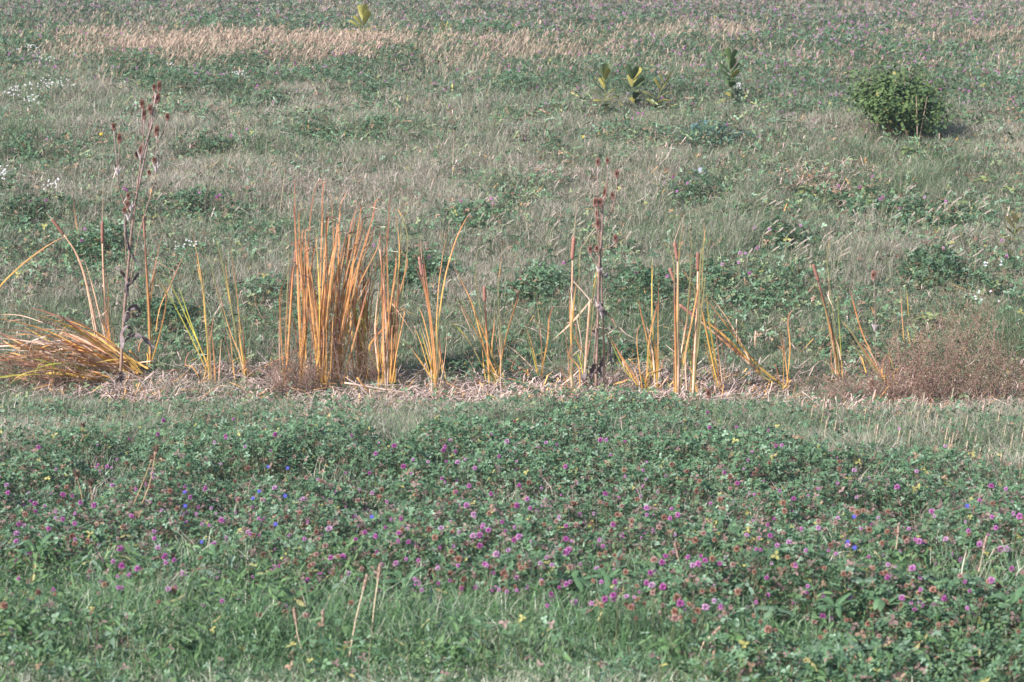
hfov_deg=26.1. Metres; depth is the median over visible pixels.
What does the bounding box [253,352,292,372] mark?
fallen stalk
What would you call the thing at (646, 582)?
red clover
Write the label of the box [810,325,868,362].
clover clump
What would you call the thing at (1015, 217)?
milkweed
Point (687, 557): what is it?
red clover
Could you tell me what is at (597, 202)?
teasel
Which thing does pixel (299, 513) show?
withered clover
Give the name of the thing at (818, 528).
red clover
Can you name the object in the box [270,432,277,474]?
red clover
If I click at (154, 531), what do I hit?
red clover
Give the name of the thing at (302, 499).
red clover
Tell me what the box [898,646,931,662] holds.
broadleaf plant
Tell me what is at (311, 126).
clover clump
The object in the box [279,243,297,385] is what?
cattail
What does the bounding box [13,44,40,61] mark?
white aster
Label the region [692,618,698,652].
withered clover
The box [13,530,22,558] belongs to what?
red clover
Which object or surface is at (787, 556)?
withered clover
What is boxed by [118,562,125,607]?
red clover
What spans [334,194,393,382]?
cattail
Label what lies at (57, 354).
dead weed
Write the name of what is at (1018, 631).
withered clover
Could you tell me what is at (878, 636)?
withered clover
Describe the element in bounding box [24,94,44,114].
white aster
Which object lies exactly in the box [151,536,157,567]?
red clover
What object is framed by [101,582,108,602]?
withered clover
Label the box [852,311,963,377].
dead weed
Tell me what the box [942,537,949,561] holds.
red clover
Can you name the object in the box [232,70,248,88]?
white aster
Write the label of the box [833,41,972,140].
leafy bush
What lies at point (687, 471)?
withered clover
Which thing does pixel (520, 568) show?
withered clover
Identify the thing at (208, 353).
cattail
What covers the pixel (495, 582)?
broadleaf plant
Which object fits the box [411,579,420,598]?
red clover
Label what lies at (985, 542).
foxtail grass
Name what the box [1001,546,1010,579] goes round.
red clover
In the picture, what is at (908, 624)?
withered clover
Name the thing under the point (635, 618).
withered clover
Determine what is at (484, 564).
red clover
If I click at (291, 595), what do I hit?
broadleaf plant
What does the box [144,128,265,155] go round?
clover clump
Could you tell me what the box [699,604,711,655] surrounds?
red clover
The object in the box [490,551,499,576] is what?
red clover
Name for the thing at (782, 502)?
withered clover
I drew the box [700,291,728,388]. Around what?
cattail
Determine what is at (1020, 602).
withered clover
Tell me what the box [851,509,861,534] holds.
withered clover
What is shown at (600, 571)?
broadleaf plant
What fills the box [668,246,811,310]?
clover clump
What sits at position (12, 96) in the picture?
white aster
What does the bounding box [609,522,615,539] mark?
red clover
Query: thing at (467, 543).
withered clover
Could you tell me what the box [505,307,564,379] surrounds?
cattail
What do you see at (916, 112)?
dock stalk
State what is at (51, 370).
dead weed
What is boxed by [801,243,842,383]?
cattail
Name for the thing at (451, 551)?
withered clover
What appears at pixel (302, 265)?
cattail
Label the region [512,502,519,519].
red clover
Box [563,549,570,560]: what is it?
red clover
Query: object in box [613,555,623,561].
withered clover
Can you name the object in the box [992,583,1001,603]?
withered clover
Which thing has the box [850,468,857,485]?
red clover
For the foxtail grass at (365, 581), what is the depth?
7.21 m
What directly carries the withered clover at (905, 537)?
on the ground at (702, 348)
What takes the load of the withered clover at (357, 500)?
on the ground at (702, 348)
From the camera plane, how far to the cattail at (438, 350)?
14.65 m
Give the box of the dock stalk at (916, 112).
[915,96,917,137]
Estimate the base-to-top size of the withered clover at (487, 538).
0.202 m
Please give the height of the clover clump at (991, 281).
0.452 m
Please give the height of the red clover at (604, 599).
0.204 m
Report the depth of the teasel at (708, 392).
14.19 m
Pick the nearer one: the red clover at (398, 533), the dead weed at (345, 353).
the red clover at (398, 533)
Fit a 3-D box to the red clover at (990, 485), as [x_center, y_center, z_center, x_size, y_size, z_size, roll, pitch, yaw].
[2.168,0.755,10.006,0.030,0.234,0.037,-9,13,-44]
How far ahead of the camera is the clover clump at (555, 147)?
22.42 m
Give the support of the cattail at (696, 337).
on the ground at (702, 348)
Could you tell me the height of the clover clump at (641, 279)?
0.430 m
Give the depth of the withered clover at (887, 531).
8.44 m
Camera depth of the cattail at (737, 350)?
14.90 m
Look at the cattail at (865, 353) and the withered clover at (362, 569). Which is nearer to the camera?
the withered clover at (362, 569)
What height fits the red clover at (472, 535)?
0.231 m
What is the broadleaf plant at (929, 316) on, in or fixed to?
on the ground at (702, 348)
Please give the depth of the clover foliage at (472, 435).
9.48 m
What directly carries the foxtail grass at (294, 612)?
on the ground at (702, 348)
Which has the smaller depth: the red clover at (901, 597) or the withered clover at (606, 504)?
the red clover at (901, 597)
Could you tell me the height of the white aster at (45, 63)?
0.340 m
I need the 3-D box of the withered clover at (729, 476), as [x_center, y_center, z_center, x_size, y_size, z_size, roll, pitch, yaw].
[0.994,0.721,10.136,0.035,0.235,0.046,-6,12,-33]
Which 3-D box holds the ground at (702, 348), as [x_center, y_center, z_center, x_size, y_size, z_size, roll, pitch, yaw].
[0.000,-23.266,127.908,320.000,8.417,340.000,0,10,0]
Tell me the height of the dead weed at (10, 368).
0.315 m
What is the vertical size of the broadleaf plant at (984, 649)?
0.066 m
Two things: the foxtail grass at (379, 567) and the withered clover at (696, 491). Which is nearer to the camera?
the foxtail grass at (379, 567)
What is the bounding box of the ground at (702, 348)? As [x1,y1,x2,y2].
[0,2,1023,681]
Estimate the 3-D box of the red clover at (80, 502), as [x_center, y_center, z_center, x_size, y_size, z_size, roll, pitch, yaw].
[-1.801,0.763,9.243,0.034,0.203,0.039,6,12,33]
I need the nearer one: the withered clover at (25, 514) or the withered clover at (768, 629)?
the withered clover at (768, 629)
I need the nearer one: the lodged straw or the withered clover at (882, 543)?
the withered clover at (882, 543)
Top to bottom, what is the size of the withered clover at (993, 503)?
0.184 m
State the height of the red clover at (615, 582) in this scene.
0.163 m
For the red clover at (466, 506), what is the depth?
9.05 m
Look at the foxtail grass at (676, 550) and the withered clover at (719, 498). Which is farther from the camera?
the withered clover at (719, 498)
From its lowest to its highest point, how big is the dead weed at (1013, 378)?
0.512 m
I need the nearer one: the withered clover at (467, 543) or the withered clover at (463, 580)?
the withered clover at (463, 580)
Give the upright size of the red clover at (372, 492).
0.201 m
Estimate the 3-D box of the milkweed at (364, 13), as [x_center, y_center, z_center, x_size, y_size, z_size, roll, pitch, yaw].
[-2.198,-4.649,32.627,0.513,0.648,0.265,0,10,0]
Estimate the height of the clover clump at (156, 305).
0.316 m
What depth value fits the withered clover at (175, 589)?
7.62 m
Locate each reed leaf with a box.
[0,233,73,286]
[73,190,77,228]
[151,244,190,341]
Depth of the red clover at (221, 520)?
9.03 m
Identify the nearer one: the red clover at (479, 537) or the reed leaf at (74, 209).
the red clover at (479, 537)
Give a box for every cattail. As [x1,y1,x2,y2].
[0,308,153,381]
[0,324,126,376]
[0,334,54,378]
[0,355,113,390]
[47,214,112,355]
[101,201,113,354]
[138,201,166,371]
[151,229,220,383]
[203,213,269,381]
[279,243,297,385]
[284,176,328,384]
[295,180,358,386]
[327,190,387,382]
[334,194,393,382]
[368,209,415,388]
[405,215,469,393]
[441,245,527,386]
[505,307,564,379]
[542,205,587,393]
[553,233,632,389]
[606,303,669,389]
[637,260,669,391]
[661,218,704,394]
[679,294,797,389]
[680,231,710,397]
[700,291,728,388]
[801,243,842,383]
[842,287,897,387]
[900,289,921,346]
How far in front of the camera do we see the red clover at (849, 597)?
7.58 m
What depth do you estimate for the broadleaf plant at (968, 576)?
7.81 m
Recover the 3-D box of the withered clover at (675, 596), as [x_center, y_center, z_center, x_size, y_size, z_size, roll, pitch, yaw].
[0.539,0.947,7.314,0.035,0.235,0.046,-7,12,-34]
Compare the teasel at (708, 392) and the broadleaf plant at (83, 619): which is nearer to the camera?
the broadleaf plant at (83, 619)
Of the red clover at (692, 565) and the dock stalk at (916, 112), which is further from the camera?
the dock stalk at (916, 112)
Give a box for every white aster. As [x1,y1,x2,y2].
[0,165,12,195]
[4,85,23,107]
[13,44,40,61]
[24,75,74,110]
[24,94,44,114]
[34,54,54,72]
[42,178,61,203]
[174,239,196,269]
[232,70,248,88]
[954,290,999,316]
[966,261,1003,292]
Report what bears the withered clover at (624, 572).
on the ground at (702, 348)
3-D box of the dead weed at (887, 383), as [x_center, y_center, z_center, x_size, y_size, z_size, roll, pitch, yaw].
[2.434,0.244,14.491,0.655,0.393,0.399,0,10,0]
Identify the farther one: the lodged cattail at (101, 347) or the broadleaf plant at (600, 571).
the lodged cattail at (101, 347)
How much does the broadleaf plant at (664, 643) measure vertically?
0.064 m
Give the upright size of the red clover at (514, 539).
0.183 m
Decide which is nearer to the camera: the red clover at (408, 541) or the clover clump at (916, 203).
the red clover at (408, 541)
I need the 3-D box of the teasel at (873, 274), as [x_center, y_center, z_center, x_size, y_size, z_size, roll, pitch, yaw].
[2.507,-0.133,15.333,0.057,0.725,0.091,-2,10,-12]
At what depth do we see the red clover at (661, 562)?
7.81 m
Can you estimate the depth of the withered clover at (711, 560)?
7.75 m
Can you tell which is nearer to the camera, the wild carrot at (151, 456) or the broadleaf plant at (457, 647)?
the broadleaf plant at (457, 647)
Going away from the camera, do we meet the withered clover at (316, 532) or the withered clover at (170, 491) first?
the withered clover at (316, 532)
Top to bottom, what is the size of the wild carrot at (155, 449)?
0.461 m
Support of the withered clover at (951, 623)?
on the ground at (702, 348)
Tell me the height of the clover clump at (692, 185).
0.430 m
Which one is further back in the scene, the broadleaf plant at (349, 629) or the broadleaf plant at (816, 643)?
the broadleaf plant at (349, 629)
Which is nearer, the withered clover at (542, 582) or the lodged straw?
the withered clover at (542, 582)
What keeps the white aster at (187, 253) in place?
on the ground at (702, 348)
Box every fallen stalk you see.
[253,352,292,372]
[344,382,450,397]
[357,377,371,393]
[690,396,745,402]
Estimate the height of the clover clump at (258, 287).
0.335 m
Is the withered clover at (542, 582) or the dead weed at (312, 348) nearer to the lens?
the withered clover at (542, 582)
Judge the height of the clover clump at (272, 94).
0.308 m
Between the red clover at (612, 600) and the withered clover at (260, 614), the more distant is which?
the withered clover at (260, 614)
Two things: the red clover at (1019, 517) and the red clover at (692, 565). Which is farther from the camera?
the red clover at (1019, 517)
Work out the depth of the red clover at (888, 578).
7.62 m
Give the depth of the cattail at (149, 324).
15.38 m
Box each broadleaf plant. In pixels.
[1,612,41,635]
[12,533,61,558]
[56,609,96,622]
[108,613,155,633]
[164,637,198,653]
[196,544,228,560]
[204,608,247,634]
[242,614,284,636]
[277,590,317,601]
[338,620,367,635]
[382,566,427,591]
[433,634,472,660]
[484,570,526,590]
[530,625,555,638]
[545,568,601,589]
[586,565,630,590]
[645,632,685,654]
[719,647,765,669]
[753,606,794,618]
[795,186,820,198]
[798,639,850,666]
[815,593,858,617]
[820,194,838,207]
[834,636,883,658]
[862,588,910,611]
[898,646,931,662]
[899,146,914,156]
[914,311,947,319]
[932,609,961,622]
[958,573,988,585]
[965,633,1015,656]
[968,175,999,183]
[984,586,1023,611]
[1001,186,1023,191]
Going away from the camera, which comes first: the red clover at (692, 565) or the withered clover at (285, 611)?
the withered clover at (285, 611)
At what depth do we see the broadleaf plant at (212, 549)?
8.22 m
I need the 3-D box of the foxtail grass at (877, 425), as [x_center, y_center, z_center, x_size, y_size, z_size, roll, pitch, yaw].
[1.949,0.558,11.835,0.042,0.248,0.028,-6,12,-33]
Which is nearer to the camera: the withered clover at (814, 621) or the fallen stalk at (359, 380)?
the withered clover at (814, 621)
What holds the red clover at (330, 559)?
on the ground at (702, 348)
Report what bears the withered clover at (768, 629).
on the ground at (702, 348)
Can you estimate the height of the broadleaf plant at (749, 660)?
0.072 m
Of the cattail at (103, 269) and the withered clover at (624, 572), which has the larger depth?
the cattail at (103, 269)
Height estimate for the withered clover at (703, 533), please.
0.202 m
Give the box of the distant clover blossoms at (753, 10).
[1,0,1023,181]
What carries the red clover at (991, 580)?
on the ground at (702, 348)
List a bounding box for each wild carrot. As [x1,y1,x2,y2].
[72,470,84,512]
[78,421,85,448]
[86,478,95,520]
[130,453,157,510]
[135,444,160,515]
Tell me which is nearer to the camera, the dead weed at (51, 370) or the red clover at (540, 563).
the red clover at (540, 563)
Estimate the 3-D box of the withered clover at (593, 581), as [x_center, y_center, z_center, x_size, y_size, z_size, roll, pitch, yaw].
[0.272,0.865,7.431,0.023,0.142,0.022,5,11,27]
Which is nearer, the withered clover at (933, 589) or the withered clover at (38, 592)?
the withered clover at (38, 592)
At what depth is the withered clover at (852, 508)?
8.90 m
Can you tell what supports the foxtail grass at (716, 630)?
on the ground at (702, 348)
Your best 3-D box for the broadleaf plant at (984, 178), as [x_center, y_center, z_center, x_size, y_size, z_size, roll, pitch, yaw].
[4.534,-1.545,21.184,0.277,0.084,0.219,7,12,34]
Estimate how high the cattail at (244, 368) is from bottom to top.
1.200 m
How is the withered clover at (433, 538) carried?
on the ground at (702, 348)
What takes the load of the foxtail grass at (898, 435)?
on the ground at (702, 348)
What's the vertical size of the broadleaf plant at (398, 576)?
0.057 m
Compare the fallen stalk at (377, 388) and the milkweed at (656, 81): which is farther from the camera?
the milkweed at (656, 81)
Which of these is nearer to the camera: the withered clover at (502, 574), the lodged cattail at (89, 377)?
the withered clover at (502, 574)
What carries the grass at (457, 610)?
on the ground at (702, 348)
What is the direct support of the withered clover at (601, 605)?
on the ground at (702, 348)
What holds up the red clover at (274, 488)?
on the ground at (702, 348)
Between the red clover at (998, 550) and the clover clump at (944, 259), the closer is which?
the red clover at (998, 550)
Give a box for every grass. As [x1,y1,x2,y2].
[0,0,1023,91]
[0,387,1023,554]
[0,511,1023,681]
[291,607,304,657]
[321,609,324,634]
[348,573,368,660]
[371,563,382,636]
[673,542,682,574]
[699,625,721,656]
[875,423,879,442]
[895,522,900,564]
[896,428,900,450]
[944,426,948,444]
[977,535,988,574]
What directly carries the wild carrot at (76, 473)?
on the ground at (702, 348)
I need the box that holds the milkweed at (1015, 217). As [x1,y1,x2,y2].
[998,212,1023,245]
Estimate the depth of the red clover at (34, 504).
9.29 m
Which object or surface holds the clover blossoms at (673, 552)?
on the clover foliage at (472, 435)
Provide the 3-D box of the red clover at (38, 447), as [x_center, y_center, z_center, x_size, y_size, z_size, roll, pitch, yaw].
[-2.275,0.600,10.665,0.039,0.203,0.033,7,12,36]
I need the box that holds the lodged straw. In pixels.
[0,96,1023,223]
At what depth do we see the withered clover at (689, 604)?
7.25 m
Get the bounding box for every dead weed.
[0,356,49,393]
[8,333,71,383]
[11,347,102,394]
[241,354,340,398]
[259,339,316,396]
[267,293,340,393]
[291,298,390,392]
[345,316,399,389]
[421,372,468,396]
[591,361,637,395]
[796,365,900,405]
[834,349,926,403]
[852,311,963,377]
[867,335,1011,406]
[899,289,1023,366]
[911,314,1022,402]
[973,327,1023,404]
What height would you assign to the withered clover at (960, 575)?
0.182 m
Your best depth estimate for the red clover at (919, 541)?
8.41 m
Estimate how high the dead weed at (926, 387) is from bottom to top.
0.497 m
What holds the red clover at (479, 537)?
on the ground at (702, 348)
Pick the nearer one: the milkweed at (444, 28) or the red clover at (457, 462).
the red clover at (457, 462)
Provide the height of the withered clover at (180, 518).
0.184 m
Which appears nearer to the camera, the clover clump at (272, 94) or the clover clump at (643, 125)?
the clover clump at (643, 125)
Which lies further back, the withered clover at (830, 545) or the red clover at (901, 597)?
the withered clover at (830, 545)
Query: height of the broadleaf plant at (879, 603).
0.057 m
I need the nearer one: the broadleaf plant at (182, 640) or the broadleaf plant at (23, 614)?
the broadleaf plant at (182, 640)
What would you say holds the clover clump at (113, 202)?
on the ground at (702, 348)
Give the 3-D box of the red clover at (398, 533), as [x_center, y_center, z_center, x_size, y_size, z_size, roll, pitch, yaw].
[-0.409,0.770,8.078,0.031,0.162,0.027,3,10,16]
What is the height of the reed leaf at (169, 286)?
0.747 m
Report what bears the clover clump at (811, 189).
on the ground at (702, 348)
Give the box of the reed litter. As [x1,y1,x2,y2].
[0,274,1023,415]
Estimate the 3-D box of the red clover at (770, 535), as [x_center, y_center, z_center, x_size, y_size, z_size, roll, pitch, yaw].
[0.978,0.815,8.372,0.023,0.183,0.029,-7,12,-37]
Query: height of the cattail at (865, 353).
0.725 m
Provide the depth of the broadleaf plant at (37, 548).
8.37 m
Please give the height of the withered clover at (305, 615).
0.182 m
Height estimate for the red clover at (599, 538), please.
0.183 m
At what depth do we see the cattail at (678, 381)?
14.50 m
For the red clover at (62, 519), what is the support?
on the ground at (702, 348)
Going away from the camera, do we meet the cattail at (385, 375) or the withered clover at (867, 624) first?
the withered clover at (867, 624)
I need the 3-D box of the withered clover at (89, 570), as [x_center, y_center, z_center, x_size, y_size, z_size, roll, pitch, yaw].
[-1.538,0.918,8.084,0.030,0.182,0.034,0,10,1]
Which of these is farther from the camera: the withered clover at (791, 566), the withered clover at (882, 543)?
the withered clover at (882, 543)
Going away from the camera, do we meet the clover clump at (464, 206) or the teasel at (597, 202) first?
the teasel at (597, 202)
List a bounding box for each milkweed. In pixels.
[349,4,379,36]
[439,21,455,41]
[590,63,618,115]
[622,64,644,107]
[641,71,672,112]
[715,48,740,104]
[998,212,1023,245]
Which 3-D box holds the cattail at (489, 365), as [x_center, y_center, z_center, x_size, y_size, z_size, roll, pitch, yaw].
[-0.187,-0.155,14.820,0.596,1.028,0.166,-1,10,-4]
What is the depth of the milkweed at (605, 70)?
24.87 m
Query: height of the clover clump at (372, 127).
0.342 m
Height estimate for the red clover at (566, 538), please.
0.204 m
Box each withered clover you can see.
[0,601,8,660]
[23,512,28,524]
[35,589,42,628]
[64,484,70,507]
[69,533,77,554]
[71,541,78,548]
[85,538,93,545]
[86,568,92,577]
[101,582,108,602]
[119,525,124,545]
[155,600,161,635]
[166,488,173,507]
[167,586,176,612]
[177,516,185,540]
[235,497,241,511]
[256,612,264,641]
[257,551,265,571]
[280,609,289,633]
[296,510,301,534]
[303,612,311,658]
[311,529,320,571]
[311,561,317,573]
[314,552,320,561]
[320,543,329,570]
[355,498,361,506]
[358,567,365,586]
[396,531,404,583]
[424,526,432,579]
[429,534,438,594]
[447,549,453,561]
[449,529,456,556]
[453,555,462,582]
[460,575,470,593]
[463,541,470,555]
[483,536,490,553]
[486,511,491,527]
[498,570,508,599]
[516,565,524,605]
[525,480,532,494]
[537,580,544,602]
[553,519,560,545]
[565,564,573,590]
[572,501,578,530]
[573,522,580,554]
[590,579,595,610]
[595,552,601,565]
[597,603,603,650]
[605,502,609,532]
[613,512,620,530]
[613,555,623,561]
[619,504,624,534]
[620,569,629,601]
[624,602,627,633]
[624,604,634,653]
[627,518,634,567]
[634,616,637,646]
[648,556,658,606]
[648,590,655,636]
[656,524,662,545]
[661,514,668,542]
[667,462,675,489]
[668,615,679,664]
[670,607,680,654]
[671,593,680,640]
[683,469,689,491]
[686,602,692,642]
[691,488,699,509]
[691,537,698,553]
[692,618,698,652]
[693,607,701,633]
[700,531,707,551]
[707,556,715,596]
[708,587,716,634]
[716,496,722,503]
[726,474,734,502]
[729,562,736,595]
[732,588,741,606]
[733,545,740,588]
[746,547,750,584]
[761,624,772,653]
[779,500,785,521]
[782,508,788,528]
[784,555,790,599]
[789,563,793,602]
[810,619,817,628]
[814,519,821,525]
[821,566,826,589]
[825,543,832,555]
[832,520,839,547]
[840,572,847,609]
[847,506,855,521]
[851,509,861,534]
[860,508,865,521]
[863,621,871,646]
[866,526,873,564]
[870,565,876,608]
[875,634,880,641]
[877,540,884,560]
[882,529,890,560]
[883,570,890,583]
[901,535,910,561]
[902,538,909,556]
[903,621,911,645]
[929,586,938,602]
[948,620,956,648]
[956,573,964,608]
[989,501,995,544]
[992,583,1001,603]
[1014,629,1021,659]
[1016,600,1022,626]
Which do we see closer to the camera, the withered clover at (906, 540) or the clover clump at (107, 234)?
the withered clover at (906, 540)
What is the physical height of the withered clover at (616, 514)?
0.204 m
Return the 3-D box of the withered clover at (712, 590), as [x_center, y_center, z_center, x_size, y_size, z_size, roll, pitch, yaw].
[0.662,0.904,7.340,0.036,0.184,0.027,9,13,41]
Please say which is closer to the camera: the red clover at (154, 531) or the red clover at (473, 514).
the red clover at (473, 514)
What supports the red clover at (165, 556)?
on the ground at (702, 348)
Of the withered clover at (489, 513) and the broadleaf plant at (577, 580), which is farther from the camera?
the withered clover at (489, 513)
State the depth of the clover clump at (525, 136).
23.00 m
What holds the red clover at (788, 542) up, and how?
on the ground at (702, 348)
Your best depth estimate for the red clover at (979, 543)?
8.42 m
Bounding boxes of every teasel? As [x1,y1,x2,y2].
[111,80,170,386]
[581,157,618,390]
[706,388,710,401]
[870,270,878,355]
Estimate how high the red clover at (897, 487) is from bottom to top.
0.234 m
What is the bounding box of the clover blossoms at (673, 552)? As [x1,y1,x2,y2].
[0,424,1023,622]
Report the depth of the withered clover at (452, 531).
8.23 m
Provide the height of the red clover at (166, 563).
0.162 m
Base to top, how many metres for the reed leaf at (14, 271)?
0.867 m
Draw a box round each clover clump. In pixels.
[0,129,87,163]
[0,193,94,234]
[55,220,143,268]
[81,182,171,225]
[113,291,216,340]
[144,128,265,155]
[147,183,276,230]
[221,270,308,316]
[222,82,304,108]
[268,115,345,140]
[337,110,397,140]
[363,241,461,302]
[420,192,526,231]
[423,352,522,381]
[481,259,578,313]
[497,130,544,145]
[533,132,568,154]
[553,112,671,138]
[583,336,673,368]
[596,257,683,316]
[641,166,734,206]
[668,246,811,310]
[673,117,754,148]
[679,325,764,357]
[746,214,835,254]
[798,175,896,216]
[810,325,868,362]
[836,193,1003,231]
[891,243,988,297]
[950,237,1023,306]
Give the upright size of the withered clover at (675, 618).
0.232 m
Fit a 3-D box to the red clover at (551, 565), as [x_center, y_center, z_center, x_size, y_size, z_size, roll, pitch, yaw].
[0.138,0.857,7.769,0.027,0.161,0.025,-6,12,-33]
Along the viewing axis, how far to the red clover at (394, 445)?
10.87 m
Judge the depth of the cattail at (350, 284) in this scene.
14.88 m
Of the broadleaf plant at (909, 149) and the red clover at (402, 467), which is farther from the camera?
the broadleaf plant at (909, 149)
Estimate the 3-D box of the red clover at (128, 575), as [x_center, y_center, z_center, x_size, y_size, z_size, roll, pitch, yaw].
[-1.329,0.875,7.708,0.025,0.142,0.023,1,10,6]
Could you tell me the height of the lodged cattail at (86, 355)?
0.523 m
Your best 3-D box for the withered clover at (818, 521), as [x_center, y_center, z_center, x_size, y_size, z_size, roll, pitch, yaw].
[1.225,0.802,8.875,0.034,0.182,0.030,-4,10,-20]
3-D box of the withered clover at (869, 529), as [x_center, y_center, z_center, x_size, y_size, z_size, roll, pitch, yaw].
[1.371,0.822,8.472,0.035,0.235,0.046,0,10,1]
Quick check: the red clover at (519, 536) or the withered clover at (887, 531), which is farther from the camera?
the withered clover at (887, 531)
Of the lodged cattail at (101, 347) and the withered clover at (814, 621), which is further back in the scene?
the lodged cattail at (101, 347)
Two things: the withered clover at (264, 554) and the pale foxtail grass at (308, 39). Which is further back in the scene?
the pale foxtail grass at (308, 39)
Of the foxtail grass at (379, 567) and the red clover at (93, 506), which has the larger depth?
the red clover at (93, 506)
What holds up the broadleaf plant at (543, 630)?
on the ground at (702, 348)
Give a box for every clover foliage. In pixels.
[0,0,1023,119]
[0,379,1023,681]
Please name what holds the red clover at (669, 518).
on the ground at (702, 348)
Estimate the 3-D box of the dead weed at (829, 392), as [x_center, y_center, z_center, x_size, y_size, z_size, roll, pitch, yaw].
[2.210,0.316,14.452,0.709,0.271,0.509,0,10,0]
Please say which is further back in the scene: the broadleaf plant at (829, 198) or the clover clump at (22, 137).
the clover clump at (22, 137)
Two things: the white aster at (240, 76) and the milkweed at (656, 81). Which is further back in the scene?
the white aster at (240, 76)
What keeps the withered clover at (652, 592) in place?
on the ground at (702, 348)
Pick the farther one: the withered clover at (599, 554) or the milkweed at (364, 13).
the milkweed at (364, 13)
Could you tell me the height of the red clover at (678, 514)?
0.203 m
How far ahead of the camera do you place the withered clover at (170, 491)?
9.71 m
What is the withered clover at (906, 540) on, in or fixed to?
on the ground at (702, 348)
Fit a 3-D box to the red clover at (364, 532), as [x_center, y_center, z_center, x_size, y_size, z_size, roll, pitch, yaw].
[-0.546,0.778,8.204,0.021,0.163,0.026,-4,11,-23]
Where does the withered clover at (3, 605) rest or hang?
on the ground at (702, 348)
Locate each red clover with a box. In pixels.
[5,490,11,522]
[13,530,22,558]
[17,521,23,557]
[32,501,37,524]
[35,445,42,476]
[58,517,65,532]
[71,521,78,554]
[78,500,85,525]
[88,502,96,537]
[109,483,115,496]
[116,546,125,568]
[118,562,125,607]
[126,573,133,599]
[131,565,140,607]
[151,529,157,545]
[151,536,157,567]
[155,545,161,576]
[161,553,169,576]
[162,560,168,587]
[164,587,173,609]
[177,571,188,585]
[216,517,226,527]
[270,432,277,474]
[271,485,278,502]
[300,497,307,535]
[301,537,306,571]
[303,577,310,590]
[323,526,333,562]
[325,555,332,584]
[340,553,345,565]
[362,530,367,558]
[368,491,374,509]
[373,533,379,557]
[391,443,398,474]
[392,561,399,584]
[396,531,403,564]
[400,464,405,473]
[406,539,412,565]
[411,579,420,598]
[455,460,461,482]
[461,502,469,526]
[469,512,476,548]
[469,533,476,575]
[474,532,484,568]
[477,543,483,552]
[480,561,486,591]
[485,528,493,553]
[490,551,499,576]
[510,537,516,572]
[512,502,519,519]
[515,533,521,548]
[537,561,542,593]
[546,595,554,611]
[548,563,555,606]
[561,581,568,604]
[563,536,569,564]
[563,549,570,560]
[568,599,577,615]
[596,537,602,554]
[598,579,604,619]
[599,596,608,643]
[603,491,607,524]
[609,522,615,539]
[611,592,618,644]
[611,597,617,640]
[612,580,617,625]
[623,594,629,635]
[641,505,650,512]
[643,580,648,631]
[645,570,652,580]
[646,582,655,639]
[657,559,665,598]
[658,582,666,635]
[666,516,672,547]
[674,512,682,559]
[674,599,685,640]
[683,554,689,584]
[687,563,697,584]
[693,561,700,606]
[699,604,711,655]
[702,557,708,586]
[767,533,772,543]
[785,539,793,593]
[813,526,821,543]
[817,613,825,628]
[845,595,852,612]
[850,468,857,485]
[884,575,890,615]
[894,484,902,515]
[895,595,904,602]
[907,564,916,589]
[914,538,923,563]
[927,509,934,528]
[941,595,947,621]
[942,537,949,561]
[977,541,984,573]
[984,577,995,627]
[988,483,993,498]
[993,525,999,545]
[994,546,1003,582]
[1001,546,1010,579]
[1013,513,1022,543]
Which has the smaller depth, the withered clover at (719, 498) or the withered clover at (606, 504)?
the withered clover at (606, 504)
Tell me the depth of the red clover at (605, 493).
9.35 m
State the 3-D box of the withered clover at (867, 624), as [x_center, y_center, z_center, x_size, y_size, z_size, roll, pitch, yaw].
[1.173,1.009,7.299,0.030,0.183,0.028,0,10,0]
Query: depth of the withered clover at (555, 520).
8.51 m
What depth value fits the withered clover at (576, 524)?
8.53 m
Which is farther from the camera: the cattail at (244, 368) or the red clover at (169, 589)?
the cattail at (244, 368)
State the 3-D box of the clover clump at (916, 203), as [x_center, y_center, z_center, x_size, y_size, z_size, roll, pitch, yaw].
[3.643,-1.163,19.781,1.466,0.326,1.194,0,10,0]
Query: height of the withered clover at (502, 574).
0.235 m
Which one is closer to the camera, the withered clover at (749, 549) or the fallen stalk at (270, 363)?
the withered clover at (749, 549)
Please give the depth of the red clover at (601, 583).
7.36 m
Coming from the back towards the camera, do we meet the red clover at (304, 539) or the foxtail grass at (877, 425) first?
the foxtail grass at (877, 425)
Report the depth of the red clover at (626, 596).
7.27 m
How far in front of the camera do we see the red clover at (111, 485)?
9.64 m
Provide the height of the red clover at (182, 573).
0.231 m
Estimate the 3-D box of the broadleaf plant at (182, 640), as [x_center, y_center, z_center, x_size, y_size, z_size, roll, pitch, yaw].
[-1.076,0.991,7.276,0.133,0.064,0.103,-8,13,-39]
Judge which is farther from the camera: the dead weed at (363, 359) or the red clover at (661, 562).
the dead weed at (363, 359)
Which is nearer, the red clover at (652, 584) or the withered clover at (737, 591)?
the red clover at (652, 584)
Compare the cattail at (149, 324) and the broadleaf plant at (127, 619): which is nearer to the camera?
the broadleaf plant at (127, 619)
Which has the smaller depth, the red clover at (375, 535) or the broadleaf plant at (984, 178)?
the red clover at (375, 535)
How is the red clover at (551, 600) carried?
on the ground at (702, 348)
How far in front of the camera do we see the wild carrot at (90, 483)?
9.72 m
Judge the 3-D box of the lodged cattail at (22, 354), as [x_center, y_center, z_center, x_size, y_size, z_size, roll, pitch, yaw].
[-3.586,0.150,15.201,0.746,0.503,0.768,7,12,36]

